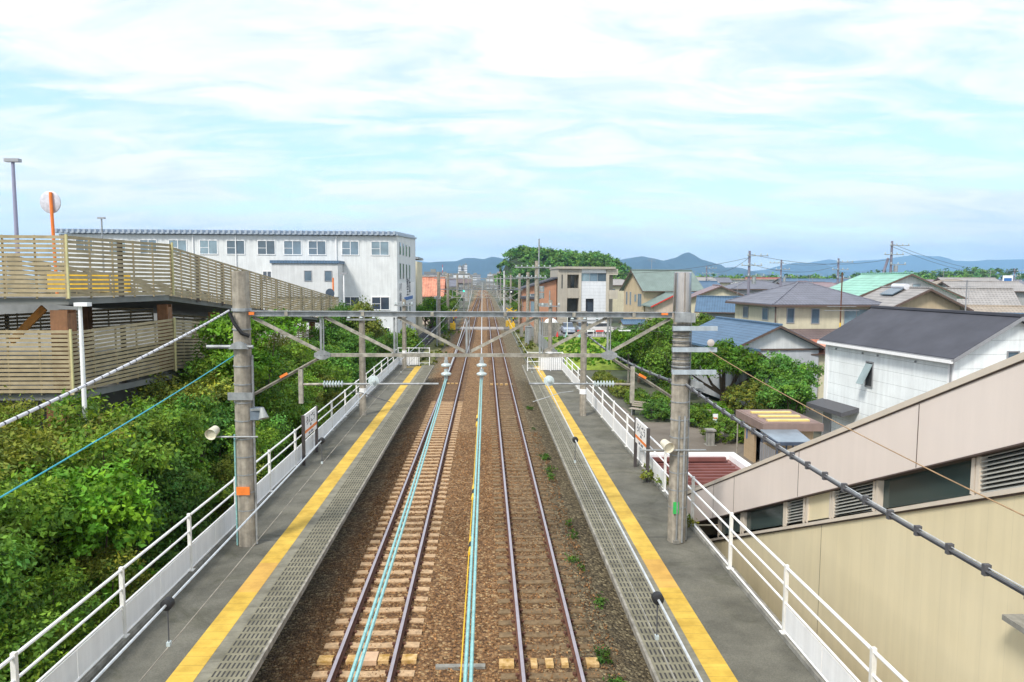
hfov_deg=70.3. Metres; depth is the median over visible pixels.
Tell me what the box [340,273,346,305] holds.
deck lamp
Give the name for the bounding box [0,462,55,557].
thicket bush
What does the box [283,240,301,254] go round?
window
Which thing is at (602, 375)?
hedge
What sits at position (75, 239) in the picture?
window
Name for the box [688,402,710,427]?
hedge
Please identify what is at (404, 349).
platform pole
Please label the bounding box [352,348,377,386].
thicket bush
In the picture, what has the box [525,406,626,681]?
platform weeds
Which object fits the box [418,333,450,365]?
verge
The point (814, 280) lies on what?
town house
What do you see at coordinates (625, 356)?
garden tree
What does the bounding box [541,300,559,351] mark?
platform pole
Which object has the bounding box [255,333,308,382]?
thicket bush
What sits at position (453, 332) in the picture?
lineside weeds
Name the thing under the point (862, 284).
green roof house
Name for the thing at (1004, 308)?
town house
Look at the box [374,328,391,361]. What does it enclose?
thicket bush
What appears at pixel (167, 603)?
overhead line
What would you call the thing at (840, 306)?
antenna pole
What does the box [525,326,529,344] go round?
relay cabinet
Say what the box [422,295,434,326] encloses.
lineside tree
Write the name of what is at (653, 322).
garden tree
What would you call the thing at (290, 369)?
thicket bush
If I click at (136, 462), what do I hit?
thicket bush
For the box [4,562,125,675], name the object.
thicket bush
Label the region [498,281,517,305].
lineside tree
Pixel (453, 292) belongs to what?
lineside tree
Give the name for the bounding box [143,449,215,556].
thicket bush
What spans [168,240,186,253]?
window
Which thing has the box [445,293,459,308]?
lineside tree
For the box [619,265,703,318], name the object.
tan hip house
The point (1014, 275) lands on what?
utility pole
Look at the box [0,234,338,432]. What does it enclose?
parking garage
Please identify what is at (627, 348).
garden tree
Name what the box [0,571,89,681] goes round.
thicket bush
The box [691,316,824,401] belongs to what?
blue roof house
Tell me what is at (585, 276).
window
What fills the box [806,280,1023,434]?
white storehouse
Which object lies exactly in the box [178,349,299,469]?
thicket bush
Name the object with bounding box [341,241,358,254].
window
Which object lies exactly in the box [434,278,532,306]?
truss gantry
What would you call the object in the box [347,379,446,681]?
feeder wire
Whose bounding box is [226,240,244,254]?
window
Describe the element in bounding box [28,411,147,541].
thicket bush
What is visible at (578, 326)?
parked car
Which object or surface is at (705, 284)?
town house
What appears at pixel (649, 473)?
fence weeds
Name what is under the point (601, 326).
parked car
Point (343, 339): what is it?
thicket bush
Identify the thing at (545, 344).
steel fence
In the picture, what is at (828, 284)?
town house
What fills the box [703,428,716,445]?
stone pillar
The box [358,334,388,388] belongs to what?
thicket bush
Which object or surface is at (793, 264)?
street wires
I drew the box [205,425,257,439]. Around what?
platform floodlight
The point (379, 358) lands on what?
thicket bush
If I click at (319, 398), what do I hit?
thicket bush
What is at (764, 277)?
town house
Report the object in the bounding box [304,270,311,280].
window
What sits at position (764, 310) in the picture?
window
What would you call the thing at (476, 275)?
city building
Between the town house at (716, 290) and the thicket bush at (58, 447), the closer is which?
the thicket bush at (58, 447)
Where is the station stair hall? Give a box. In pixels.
[687,352,1023,681]
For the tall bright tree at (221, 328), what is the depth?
28.17 m
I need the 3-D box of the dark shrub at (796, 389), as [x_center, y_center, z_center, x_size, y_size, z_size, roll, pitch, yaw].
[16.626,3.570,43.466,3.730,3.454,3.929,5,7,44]
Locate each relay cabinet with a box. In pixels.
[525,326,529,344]
[529,326,531,340]
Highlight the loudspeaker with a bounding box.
[250,407,268,419]
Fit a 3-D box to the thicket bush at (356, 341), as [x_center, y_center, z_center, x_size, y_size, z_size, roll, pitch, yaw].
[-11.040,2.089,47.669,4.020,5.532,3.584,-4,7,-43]
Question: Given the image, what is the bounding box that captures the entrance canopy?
[650,452,750,484]
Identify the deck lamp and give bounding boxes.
[3,158,21,256]
[97,217,105,271]
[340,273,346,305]
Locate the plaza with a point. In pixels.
(659, 431)
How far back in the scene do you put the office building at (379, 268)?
74.72 m
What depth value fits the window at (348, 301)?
75.32 m
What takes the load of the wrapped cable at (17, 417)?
attached to the catenary mast at (242, 394)
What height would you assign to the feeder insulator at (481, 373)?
0.580 m
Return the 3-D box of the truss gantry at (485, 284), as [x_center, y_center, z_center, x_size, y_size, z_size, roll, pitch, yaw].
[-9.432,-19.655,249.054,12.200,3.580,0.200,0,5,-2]
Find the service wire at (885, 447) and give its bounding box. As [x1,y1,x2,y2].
[710,351,1023,515]
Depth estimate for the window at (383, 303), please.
75.45 m
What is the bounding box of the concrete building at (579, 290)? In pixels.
[549,266,617,323]
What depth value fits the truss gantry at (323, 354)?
17.99 m
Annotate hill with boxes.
[494,244,631,294]
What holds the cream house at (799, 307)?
on the ground
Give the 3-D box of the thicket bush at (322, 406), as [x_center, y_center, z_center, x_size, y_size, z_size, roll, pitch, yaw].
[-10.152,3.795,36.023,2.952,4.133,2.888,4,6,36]
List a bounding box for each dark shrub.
[748,350,824,409]
[755,372,816,413]
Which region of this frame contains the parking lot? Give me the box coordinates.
[541,331,611,336]
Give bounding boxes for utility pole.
[702,266,716,280]
[741,251,767,294]
[770,260,789,285]
[832,258,852,284]
[882,241,909,272]
[1013,268,1023,280]
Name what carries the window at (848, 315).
in the cream house at (799, 307)
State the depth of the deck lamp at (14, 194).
28.86 m
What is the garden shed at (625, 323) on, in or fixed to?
on the ground
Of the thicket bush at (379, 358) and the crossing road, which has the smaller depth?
the thicket bush at (379, 358)
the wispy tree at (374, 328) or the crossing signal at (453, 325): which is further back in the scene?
the crossing signal at (453, 325)
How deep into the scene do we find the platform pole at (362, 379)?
35.27 m
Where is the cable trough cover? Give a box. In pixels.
[435,663,484,669]
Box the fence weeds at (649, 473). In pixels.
[639,463,699,526]
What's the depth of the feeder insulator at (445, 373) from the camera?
17.96 m
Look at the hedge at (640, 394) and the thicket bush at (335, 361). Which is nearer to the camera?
the thicket bush at (335, 361)
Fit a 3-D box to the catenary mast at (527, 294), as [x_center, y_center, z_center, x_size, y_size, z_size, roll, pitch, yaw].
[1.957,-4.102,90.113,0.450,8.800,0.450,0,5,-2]
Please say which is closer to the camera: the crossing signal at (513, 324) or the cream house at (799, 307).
the cream house at (799, 307)
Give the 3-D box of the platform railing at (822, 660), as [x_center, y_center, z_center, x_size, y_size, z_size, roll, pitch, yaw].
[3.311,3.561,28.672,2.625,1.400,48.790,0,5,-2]
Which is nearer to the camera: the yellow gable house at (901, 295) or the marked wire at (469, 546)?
the marked wire at (469, 546)
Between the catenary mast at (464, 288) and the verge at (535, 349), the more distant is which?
the catenary mast at (464, 288)
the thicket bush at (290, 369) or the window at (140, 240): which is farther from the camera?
the window at (140, 240)
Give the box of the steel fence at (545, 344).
[529,323,564,363]
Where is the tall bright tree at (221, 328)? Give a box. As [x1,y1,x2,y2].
[190,307,309,447]
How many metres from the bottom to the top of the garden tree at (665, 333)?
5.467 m
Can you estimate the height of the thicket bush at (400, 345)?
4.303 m
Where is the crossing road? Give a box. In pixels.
[423,327,619,330]
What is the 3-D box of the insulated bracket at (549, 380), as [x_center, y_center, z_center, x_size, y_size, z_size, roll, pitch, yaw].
[1.747,1.098,18.205,2.651,0.920,0.180,0,5,-3]
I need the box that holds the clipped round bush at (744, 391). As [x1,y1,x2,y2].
[721,378,776,409]
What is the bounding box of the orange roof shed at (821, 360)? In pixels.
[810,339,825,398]
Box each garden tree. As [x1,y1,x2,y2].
[605,326,642,367]
[605,328,663,382]
[616,321,644,363]
[635,322,672,383]
[640,318,672,331]
[641,345,696,389]
[690,311,714,325]
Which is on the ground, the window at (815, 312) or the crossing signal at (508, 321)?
the crossing signal at (508, 321)
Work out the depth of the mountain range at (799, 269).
7778.25 m
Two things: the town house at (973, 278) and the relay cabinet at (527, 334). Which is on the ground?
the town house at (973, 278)
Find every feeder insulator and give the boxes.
[441,357,450,379]
[477,357,486,379]
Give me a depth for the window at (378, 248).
74.97 m
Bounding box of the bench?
[629,401,653,417]
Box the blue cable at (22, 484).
[0,355,234,497]
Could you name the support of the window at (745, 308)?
in the cream house at (799, 307)
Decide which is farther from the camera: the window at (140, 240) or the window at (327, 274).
the window at (140, 240)
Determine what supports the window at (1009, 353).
in the white storehouse
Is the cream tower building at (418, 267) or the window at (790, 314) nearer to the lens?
the window at (790, 314)
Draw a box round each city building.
[424,269,442,276]
[453,271,469,277]
[470,273,480,284]
[487,274,496,288]
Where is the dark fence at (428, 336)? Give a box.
[416,317,455,351]
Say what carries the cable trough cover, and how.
on the ballast bed
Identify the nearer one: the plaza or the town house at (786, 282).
the plaza
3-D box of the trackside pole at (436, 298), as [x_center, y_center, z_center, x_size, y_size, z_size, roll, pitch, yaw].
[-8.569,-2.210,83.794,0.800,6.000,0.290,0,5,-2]
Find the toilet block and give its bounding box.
[736,409,823,462]
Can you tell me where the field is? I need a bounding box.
[543,337,637,369]
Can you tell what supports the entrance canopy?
on the plaza
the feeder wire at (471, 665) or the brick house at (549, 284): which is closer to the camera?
the feeder wire at (471, 665)
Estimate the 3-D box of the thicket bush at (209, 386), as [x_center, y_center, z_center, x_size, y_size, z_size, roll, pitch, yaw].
[-11.036,3.728,27.096,4.087,5.847,4.177,4,6,38]
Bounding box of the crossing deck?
[459,327,503,329]
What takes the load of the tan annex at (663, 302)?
on the ground
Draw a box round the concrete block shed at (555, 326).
[541,318,559,335]
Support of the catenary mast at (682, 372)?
on the station platform at (726, 627)
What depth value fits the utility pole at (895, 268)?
80.99 m
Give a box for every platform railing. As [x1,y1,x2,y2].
[0,347,429,681]
[527,352,908,681]
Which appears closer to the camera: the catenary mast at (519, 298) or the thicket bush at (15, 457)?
the thicket bush at (15, 457)
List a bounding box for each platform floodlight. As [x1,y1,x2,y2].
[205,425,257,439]
[640,439,705,452]
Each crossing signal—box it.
[450,310,456,329]
[506,308,511,326]
[510,310,515,328]
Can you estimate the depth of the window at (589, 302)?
131.19 m
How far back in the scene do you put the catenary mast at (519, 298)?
111.79 m
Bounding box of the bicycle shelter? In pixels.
[759,429,809,460]
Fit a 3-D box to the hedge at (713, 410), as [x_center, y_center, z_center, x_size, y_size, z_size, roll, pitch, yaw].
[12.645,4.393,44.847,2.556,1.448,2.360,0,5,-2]
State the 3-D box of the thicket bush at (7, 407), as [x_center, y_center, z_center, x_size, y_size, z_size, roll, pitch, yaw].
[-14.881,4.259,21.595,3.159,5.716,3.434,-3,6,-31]
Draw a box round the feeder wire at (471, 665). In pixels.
[463,379,482,681]
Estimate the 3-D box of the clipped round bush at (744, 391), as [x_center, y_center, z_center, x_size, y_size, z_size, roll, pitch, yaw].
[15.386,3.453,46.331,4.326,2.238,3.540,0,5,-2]
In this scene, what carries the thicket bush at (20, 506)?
on the ground
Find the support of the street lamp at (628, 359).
on the ground
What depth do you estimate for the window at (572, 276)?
132.80 m
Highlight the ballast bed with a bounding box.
[252,288,653,681]
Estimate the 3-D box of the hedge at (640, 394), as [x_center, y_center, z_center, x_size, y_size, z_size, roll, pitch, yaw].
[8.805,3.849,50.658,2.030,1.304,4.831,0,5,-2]
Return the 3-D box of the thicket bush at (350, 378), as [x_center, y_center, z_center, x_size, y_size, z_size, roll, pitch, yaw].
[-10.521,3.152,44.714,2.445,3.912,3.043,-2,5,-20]
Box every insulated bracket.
[298,369,438,403]
[529,366,634,402]
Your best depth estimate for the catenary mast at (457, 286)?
149.08 m
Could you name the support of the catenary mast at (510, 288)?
on the ground
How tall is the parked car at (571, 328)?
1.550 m
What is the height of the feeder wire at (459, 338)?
1.304 m
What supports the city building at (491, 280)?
on the ground
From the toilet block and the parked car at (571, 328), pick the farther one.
the parked car at (571, 328)
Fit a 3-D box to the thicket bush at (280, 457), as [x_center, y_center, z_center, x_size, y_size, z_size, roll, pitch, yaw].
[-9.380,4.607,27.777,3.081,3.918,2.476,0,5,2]
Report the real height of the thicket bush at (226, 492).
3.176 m
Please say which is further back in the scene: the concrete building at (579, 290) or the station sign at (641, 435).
the concrete building at (579, 290)
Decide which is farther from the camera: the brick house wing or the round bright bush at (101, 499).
the brick house wing
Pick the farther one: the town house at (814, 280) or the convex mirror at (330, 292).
the town house at (814, 280)
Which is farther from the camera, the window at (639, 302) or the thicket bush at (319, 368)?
the window at (639, 302)
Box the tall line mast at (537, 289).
[514,239,551,343]
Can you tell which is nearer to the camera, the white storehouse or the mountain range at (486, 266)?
the white storehouse
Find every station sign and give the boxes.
[301,405,318,465]
[633,417,649,481]
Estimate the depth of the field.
71.67 m
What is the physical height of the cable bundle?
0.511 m
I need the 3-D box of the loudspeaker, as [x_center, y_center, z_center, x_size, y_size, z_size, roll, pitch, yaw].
[-6.191,1.777,17.754,0.514,0.315,0.244,1,5,10]
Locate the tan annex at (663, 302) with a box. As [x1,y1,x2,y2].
[641,292,673,326]
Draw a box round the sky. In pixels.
[0,0,1023,275]
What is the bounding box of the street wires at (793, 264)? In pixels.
[541,244,1010,273]
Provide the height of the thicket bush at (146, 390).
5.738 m
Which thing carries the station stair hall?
on the ground
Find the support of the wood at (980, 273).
on the ground
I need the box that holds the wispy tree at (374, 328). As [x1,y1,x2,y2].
[338,295,389,345]
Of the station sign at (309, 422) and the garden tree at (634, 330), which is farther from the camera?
the garden tree at (634, 330)
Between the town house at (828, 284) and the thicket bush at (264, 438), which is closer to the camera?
the thicket bush at (264, 438)
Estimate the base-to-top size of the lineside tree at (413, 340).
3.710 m
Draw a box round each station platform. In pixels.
[78,364,433,681]
[522,365,825,681]
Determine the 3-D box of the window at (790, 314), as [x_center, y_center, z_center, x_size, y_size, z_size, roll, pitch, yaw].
[22.116,-2.023,57.732,0.670,1.220,0.070,0,5,-7]
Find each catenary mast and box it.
[206,271,261,546]
[437,272,440,341]
[446,273,448,327]
[456,274,457,310]
[463,275,464,307]
[504,276,505,307]
[510,275,511,309]
[518,273,520,324]
[526,272,529,325]
[667,272,717,543]
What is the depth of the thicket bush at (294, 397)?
32.04 m
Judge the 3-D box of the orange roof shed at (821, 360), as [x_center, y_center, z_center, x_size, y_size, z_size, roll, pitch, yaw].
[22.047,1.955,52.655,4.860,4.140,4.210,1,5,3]
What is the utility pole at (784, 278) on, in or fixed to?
on the ground
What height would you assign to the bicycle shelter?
2.060 m
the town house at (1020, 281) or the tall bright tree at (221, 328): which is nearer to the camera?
the tall bright tree at (221, 328)
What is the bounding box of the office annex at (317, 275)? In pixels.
[270,260,343,340]
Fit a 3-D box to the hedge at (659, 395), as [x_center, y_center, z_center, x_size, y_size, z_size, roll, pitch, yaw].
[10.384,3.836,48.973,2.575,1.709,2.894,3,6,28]
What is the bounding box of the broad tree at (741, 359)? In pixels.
[689,337,771,405]
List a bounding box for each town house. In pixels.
[612,279,624,311]
[691,273,743,323]
[694,272,719,282]
[694,283,742,318]
[699,281,720,287]
[713,277,732,285]
[723,280,782,294]
[731,273,775,283]
[744,277,779,278]
[772,278,848,282]
[776,279,811,284]
[810,282,835,287]
[932,277,998,281]
[933,270,963,283]
[937,270,1023,304]
[944,287,1021,304]
[961,288,1023,312]
[998,279,1023,283]
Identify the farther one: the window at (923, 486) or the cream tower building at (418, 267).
the cream tower building at (418, 267)
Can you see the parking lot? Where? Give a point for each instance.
(600, 334)
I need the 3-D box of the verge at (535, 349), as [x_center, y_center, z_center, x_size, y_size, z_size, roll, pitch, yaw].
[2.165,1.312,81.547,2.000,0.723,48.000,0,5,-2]
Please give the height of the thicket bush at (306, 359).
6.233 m
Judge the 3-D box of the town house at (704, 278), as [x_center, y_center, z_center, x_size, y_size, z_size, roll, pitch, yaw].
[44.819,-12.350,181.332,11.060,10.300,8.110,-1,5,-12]
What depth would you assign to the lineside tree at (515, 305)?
131.96 m
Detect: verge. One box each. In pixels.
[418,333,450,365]
[514,333,541,365]
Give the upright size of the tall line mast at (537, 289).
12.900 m
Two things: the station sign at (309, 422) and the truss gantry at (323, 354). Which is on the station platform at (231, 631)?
the station sign at (309, 422)
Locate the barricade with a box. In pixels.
[577,330,612,335]
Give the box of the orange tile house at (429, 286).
[422,277,445,323]
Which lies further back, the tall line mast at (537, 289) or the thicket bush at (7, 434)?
the tall line mast at (537, 289)
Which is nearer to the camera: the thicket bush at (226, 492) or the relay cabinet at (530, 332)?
the thicket bush at (226, 492)
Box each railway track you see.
[311,292,480,681]
[473,286,601,681]
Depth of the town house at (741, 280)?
227.00 m
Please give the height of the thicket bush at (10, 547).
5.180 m
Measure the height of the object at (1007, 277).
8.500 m
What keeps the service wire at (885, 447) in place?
attached to the catenary mast at (682, 372)
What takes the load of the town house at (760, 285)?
on the ground
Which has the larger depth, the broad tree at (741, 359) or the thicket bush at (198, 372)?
the broad tree at (741, 359)
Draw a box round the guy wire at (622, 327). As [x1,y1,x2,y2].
[549,317,673,367]
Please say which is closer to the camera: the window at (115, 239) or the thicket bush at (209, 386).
the thicket bush at (209, 386)
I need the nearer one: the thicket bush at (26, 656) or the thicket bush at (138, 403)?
the thicket bush at (26, 656)
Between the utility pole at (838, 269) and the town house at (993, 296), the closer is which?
the town house at (993, 296)
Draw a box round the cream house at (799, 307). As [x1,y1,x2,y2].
[725,281,881,338]
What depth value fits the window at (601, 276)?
130.49 m
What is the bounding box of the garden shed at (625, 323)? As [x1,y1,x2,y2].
[618,319,646,328]
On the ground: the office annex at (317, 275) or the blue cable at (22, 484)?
the office annex at (317, 275)
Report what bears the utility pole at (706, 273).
on the ground
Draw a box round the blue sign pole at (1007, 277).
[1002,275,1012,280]
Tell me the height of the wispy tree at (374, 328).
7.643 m
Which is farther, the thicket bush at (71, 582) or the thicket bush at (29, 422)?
the thicket bush at (29, 422)
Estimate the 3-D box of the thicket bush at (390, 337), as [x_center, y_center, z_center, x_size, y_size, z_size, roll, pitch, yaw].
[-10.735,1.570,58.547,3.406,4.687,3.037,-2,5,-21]
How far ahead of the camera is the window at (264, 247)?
74.53 m
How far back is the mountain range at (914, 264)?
10409.02 m
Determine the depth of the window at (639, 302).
98.74 m
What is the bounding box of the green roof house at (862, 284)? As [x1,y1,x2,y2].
[830,272,964,300]
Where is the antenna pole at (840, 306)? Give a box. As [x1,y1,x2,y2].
[824,272,858,326]
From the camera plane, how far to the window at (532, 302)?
108.63 m
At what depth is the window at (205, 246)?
74.31 m
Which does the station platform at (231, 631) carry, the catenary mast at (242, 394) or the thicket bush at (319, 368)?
the catenary mast at (242, 394)
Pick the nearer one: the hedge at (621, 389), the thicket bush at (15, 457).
the thicket bush at (15, 457)
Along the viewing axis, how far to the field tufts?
82.24 m
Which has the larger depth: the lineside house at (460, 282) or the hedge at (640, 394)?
the lineside house at (460, 282)
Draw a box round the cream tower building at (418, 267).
[415,257,422,335]
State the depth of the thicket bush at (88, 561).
15.99 m
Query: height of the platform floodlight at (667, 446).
0.309 m
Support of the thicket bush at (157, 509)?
on the ground
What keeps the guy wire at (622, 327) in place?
attached to the catenary mast at (682, 372)
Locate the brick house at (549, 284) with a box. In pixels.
[515,277,557,321]
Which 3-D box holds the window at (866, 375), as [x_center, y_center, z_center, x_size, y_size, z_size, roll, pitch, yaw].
[17.994,1.709,37.125,0.577,1.340,0.600,0,5,-9]
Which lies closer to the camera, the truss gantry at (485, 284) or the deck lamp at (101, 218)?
the deck lamp at (101, 218)
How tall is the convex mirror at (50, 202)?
3.712 m
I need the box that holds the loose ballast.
[285,432,625,681]
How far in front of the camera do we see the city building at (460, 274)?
545.59 m
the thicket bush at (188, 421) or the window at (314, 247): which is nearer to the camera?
the thicket bush at (188, 421)
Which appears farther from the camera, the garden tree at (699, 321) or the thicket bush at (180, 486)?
the garden tree at (699, 321)
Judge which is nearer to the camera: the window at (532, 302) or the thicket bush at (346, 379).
the thicket bush at (346, 379)
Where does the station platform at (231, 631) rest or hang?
on the ground
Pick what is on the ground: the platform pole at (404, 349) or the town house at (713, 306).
the town house at (713, 306)
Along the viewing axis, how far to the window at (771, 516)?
17.87 m
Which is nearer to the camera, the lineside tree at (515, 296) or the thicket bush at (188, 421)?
the thicket bush at (188, 421)
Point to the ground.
(694, 397)
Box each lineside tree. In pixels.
[387,325,427,351]
[416,297,451,333]
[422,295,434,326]
[441,293,457,319]
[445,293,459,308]
[449,288,461,303]
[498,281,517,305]
[507,287,517,309]
[509,299,521,319]
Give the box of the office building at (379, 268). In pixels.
[55,229,416,342]
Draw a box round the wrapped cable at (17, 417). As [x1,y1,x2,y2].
[0,310,229,426]
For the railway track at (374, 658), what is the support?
on the ballast bed
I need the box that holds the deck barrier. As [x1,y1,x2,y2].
[47,272,130,291]
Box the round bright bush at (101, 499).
[27,457,166,621]
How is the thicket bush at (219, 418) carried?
on the ground
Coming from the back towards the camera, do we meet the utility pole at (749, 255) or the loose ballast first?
the utility pole at (749, 255)
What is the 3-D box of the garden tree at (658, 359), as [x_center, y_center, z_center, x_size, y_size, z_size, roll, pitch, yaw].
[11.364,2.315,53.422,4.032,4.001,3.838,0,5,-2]
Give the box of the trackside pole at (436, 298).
[434,296,440,345]
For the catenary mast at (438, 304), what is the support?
on the ground
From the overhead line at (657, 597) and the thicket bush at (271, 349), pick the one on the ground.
the thicket bush at (271, 349)
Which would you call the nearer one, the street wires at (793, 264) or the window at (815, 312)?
the window at (815, 312)
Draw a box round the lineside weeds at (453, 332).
[417,325,541,365]
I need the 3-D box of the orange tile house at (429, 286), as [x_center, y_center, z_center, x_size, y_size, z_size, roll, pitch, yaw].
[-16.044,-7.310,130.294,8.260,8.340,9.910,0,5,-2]
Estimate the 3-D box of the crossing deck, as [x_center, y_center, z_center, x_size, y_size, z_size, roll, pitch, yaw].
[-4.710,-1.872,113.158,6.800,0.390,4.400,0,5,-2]
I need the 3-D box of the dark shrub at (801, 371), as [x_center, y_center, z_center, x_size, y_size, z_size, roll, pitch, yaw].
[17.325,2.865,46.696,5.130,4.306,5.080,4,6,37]
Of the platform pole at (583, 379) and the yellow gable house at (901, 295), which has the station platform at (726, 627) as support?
the platform pole at (583, 379)
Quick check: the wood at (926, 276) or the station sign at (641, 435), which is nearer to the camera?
the station sign at (641, 435)
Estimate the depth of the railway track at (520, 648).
20.31 m
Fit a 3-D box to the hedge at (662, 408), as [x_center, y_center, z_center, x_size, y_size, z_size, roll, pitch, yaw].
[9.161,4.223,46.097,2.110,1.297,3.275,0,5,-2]
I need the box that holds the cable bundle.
[585,332,1023,595]
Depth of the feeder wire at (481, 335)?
30.30 m
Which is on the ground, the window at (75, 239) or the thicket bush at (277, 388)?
the thicket bush at (277, 388)
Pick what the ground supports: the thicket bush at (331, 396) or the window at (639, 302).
the thicket bush at (331, 396)
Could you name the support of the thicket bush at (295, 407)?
on the ground
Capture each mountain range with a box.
[418,255,1023,279]
[422,253,770,279]
[754,263,898,278]
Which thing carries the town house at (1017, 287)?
on the ground
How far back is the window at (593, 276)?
130.46 m
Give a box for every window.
[75,239,92,253]
[108,239,126,252]
[139,239,156,253]
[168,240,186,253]
[199,240,217,254]
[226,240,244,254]
[257,240,275,254]
[262,271,271,280]
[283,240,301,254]
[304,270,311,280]
[308,241,325,254]
[324,271,331,280]
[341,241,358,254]
[345,297,359,307]
[371,241,388,255]
[371,297,389,309]
[399,263,400,278]
[530,301,533,311]
[570,275,573,287]
[581,273,589,280]
[586,299,592,311]
[590,273,597,280]
[598,273,605,280]
[637,294,641,305]
[722,514,739,533]
[743,306,748,317]
[747,504,782,529]
[762,307,768,319]
[786,308,794,322]
[811,308,819,323]
[843,309,868,324]
[856,361,873,387]
[883,460,971,508]
[1006,351,1019,358]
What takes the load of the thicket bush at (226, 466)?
on the ground
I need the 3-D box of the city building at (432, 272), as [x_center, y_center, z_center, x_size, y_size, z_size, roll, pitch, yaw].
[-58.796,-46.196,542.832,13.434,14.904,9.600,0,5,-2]
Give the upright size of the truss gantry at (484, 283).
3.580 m
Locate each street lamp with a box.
[74,302,91,450]
[618,330,630,381]
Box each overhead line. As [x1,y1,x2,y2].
[91,284,477,681]
[486,284,702,681]
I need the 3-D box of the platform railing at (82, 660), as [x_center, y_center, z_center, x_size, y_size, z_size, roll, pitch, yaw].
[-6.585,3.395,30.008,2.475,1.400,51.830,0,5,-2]
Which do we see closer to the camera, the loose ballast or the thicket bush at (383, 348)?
the loose ballast
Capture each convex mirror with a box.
[40,191,60,293]
[326,278,333,297]
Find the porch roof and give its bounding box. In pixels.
[739,348,766,406]
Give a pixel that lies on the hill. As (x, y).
(575, 258)
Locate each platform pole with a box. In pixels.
[346,310,375,414]
[394,299,412,367]
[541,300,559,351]
[570,311,598,415]
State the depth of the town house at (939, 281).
122.16 m
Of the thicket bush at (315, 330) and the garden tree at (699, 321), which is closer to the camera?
the thicket bush at (315, 330)
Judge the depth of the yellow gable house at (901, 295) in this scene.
56.30 m
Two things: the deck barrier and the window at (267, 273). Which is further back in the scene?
the window at (267, 273)
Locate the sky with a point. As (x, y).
(715, 131)
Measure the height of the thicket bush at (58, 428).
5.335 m
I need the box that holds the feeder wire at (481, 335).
[481,317,481,368]
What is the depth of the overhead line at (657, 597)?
6.80 m
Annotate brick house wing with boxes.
[521,296,540,331]
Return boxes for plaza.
[573,371,759,536]
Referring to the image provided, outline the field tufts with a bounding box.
[545,335,630,366]
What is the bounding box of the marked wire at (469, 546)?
[459,385,479,681]
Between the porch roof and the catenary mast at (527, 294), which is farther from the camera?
the catenary mast at (527, 294)
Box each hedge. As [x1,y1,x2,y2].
[591,369,614,385]
[606,378,629,397]
[623,387,650,406]
[639,397,670,419]
[648,386,670,404]
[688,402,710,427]
[699,413,743,442]
[702,400,733,419]
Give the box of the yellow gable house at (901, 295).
[862,284,973,310]
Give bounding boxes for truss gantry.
[249,311,672,397]
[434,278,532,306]
[449,287,516,301]
[465,283,501,290]
[470,282,498,288]
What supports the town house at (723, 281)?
on the ground
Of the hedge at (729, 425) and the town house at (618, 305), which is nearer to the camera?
the hedge at (729, 425)
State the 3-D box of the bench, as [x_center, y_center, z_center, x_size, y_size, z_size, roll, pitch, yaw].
[8.471,4.402,46.922,1.800,0.900,0.510,3,6,33]
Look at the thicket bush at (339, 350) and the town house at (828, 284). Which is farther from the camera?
the town house at (828, 284)
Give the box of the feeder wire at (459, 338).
[448,292,471,371]
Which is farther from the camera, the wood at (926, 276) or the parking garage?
the wood at (926, 276)
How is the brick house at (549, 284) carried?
on the ground
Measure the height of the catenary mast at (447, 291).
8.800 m
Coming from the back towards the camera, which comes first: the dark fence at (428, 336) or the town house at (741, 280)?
the town house at (741, 280)
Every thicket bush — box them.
[0,385,69,434]
[0,403,47,480]
[0,408,57,555]
[0,429,82,592]
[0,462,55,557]
[0,462,109,676]
[0,527,56,681]
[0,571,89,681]
[1,455,125,640]
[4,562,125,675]
[9,410,82,443]
[11,417,186,635]
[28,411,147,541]
[38,534,154,633]
[40,388,214,558]
[63,390,198,473]
[100,485,184,591]
[128,367,226,459]
[135,344,234,409]
[141,396,213,542]
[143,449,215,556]
[157,371,267,499]
[168,392,261,512]
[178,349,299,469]
[178,470,233,551]
[206,420,290,481]
[207,447,264,518]
[227,350,295,456]
[228,411,295,480]
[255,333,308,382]
[256,390,307,459]
[257,341,316,382]
[273,356,316,452]
[274,334,323,414]
[274,368,336,454]
[298,346,348,414]
[300,389,326,440]
[305,337,358,400]
[306,317,346,343]
[307,385,327,421]
[310,368,346,420]
[322,325,375,382]
[322,340,355,401]
[323,364,358,408]
[324,300,355,330]
[335,366,358,398]
[345,332,375,397]
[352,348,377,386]
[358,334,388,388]
[370,357,386,375]
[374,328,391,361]
[378,333,399,369]
[382,340,401,365]
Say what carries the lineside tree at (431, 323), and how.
on the ground
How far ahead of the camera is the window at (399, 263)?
77.73 m
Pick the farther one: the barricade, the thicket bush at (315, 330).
the barricade
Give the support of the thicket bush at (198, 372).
on the ground
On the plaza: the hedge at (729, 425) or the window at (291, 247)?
the hedge at (729, 425)
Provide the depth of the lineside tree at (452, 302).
120.11 m
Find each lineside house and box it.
[449,279,458,307]
[458,279,470,300]
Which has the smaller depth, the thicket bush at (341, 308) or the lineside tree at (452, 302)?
the thicket bush at (341, 308)
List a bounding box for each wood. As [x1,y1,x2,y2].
[696,272,970,279]
[709,266,1023,280]
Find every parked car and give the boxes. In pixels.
[561,322,574,333]
[576,322,589,332]
[590,322,613,332]
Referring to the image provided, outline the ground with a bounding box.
[0,279,822,644]
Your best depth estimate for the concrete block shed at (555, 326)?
101.53 m
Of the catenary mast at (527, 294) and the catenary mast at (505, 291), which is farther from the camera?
the catenary mast at (505, 291)
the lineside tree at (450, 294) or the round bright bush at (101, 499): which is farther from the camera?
the lineside tree at (450, 294)
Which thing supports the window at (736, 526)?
in the station stair hall

